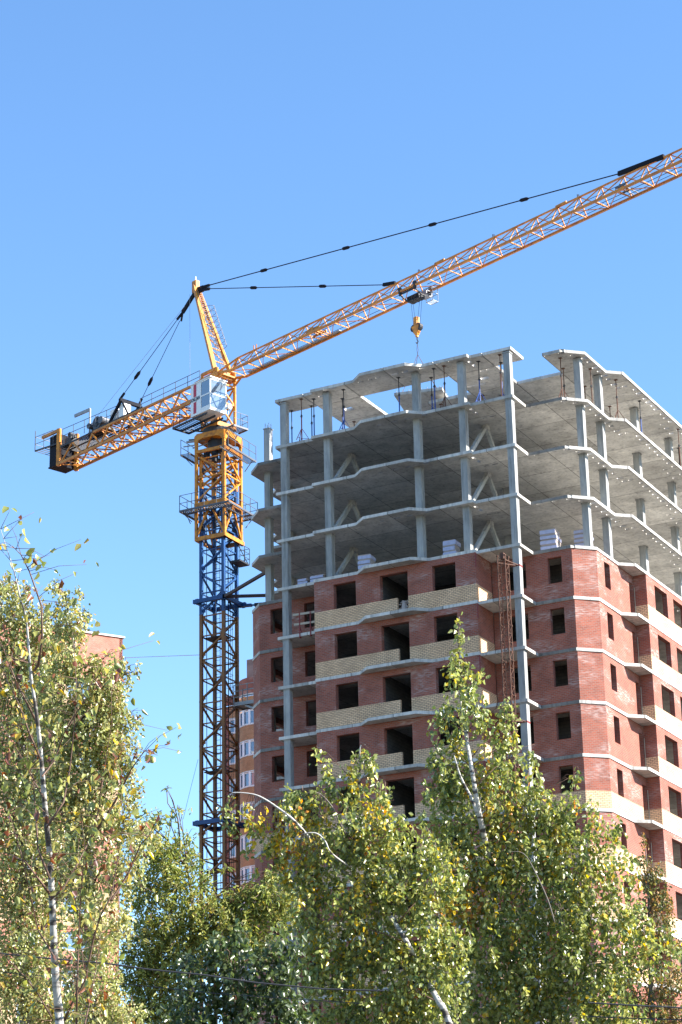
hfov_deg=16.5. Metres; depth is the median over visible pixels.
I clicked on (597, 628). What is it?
unfinished building
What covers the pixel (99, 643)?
brick apartment block
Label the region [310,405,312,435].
shoring prop
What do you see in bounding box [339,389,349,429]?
shoring prop
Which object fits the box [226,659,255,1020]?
round bay apartment block
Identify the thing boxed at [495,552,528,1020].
hoist mast
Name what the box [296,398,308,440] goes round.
shoring prop
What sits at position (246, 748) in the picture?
window
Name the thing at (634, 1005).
overhead cable
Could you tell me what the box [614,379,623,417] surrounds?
shoring prop
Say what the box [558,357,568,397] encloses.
shoring prop
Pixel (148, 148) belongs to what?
sky
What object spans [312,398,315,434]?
shoring prop
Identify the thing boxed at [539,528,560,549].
brick pallet
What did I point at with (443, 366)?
shoring prop
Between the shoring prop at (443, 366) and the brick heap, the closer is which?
the brick heap
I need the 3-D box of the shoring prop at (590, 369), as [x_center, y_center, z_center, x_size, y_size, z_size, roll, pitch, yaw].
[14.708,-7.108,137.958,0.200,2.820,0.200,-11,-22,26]
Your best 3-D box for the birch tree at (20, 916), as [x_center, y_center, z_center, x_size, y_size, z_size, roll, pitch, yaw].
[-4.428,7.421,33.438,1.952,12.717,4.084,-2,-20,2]
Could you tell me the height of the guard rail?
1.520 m
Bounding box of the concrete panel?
[394,385,448,410]
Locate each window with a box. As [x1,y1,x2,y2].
[62,931,84,950]
[229,709,253,732]
[229,740,253,763]
[230,771,253,794]
[230,836,254,856]
[230,866,254,888]
[232,803,253,819]
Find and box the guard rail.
[293,611,314,637]
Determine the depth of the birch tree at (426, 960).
23.90 m
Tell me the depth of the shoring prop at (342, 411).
141.62 m
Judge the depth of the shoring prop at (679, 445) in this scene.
147.28 m
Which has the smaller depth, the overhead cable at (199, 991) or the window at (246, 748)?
the overhead cable at (199, 991)
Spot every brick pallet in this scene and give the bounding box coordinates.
[297,578,309,583]
[310,574,325,581]
[358,554,375,569]
[443,539,460,554]
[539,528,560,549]
[574,529,593,546]
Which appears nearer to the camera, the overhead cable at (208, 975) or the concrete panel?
the overhead cable at (208, 975)
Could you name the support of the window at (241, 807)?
in the round bay apartment block at (246, 722)
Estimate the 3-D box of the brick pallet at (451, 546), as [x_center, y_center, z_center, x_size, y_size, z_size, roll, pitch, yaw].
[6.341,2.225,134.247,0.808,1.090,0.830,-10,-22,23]
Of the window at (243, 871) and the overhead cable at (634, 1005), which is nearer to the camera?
the overhead cable at (634, 1005)
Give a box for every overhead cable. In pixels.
[0,953,383,991]
[3,972,361,1003]
[588,1002,681,1008]
[588,1016,681,1019]
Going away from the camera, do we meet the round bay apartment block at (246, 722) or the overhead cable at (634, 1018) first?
the overhead cable at (634, 1018)
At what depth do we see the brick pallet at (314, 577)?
137.75 m
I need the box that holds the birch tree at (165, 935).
[101,786,298,1023]
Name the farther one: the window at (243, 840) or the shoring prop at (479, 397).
the window at (243, 840)
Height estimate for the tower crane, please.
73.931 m
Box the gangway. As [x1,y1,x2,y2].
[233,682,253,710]
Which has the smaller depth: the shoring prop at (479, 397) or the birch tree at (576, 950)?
the birch tree at (576, 950)
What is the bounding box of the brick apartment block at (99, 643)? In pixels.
[0,620,124,1023]
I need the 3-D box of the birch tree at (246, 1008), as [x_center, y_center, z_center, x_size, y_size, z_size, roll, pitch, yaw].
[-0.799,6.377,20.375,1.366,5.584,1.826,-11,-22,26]
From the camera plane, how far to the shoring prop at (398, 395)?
138.70 m
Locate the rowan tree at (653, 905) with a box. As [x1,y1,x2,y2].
[611,833,681,1023]
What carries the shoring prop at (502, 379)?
on the unfinished building
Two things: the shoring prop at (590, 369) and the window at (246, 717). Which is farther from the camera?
the window at (246, 717)
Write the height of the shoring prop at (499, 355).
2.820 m
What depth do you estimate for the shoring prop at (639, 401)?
142.83 m
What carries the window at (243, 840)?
in the round bay apartment block at (246, 722)
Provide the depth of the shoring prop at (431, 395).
138.78 m
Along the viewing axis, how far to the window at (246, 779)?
220.86 m
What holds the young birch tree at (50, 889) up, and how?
on the ground
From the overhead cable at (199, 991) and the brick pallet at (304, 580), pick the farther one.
the brick pallet at (304, 580)
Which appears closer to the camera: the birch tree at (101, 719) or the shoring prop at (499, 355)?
the birch tree at (101, 719)
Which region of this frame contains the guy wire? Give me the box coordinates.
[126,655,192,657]
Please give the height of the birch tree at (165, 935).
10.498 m
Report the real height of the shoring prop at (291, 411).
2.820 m
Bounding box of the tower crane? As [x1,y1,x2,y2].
[35,148,681,1023]
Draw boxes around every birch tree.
[0,506,181,1023]
[0,573,98,1023]
[16,574,159,1023]
[101,786,298,1023]
[156,918,317,1023]
[216,744,475,1023]
[413,612,681,1023]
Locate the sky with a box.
[0,0,681,1023]
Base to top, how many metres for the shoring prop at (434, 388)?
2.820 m
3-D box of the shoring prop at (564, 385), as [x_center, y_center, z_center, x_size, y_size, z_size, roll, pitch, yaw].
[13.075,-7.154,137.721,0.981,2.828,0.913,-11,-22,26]
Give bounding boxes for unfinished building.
[251,346,681,1023]
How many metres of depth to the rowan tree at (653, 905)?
43.91 m
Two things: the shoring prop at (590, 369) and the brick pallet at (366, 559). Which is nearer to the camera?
the brick pallet at (366, 559)
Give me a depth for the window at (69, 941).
189.12 m
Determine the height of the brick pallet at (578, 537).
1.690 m
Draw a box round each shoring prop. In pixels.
[290,410,292,442]
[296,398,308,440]
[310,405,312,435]
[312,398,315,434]
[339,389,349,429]
[340,398,343,428]
[396,377,399,410]
[429,377,432,409]
[431,368,435,408]
[440,365,450,407]
[475,361,485,401]
[497,354,501,395]
[499,362,504,395]
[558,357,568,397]
[561,368,565,396]
[588,368,592,402]
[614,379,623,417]
[638,400,641,431]
[676,428,680,465]
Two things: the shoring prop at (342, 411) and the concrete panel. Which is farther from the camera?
the concrete panel
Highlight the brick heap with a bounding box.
[399,600,407,609]

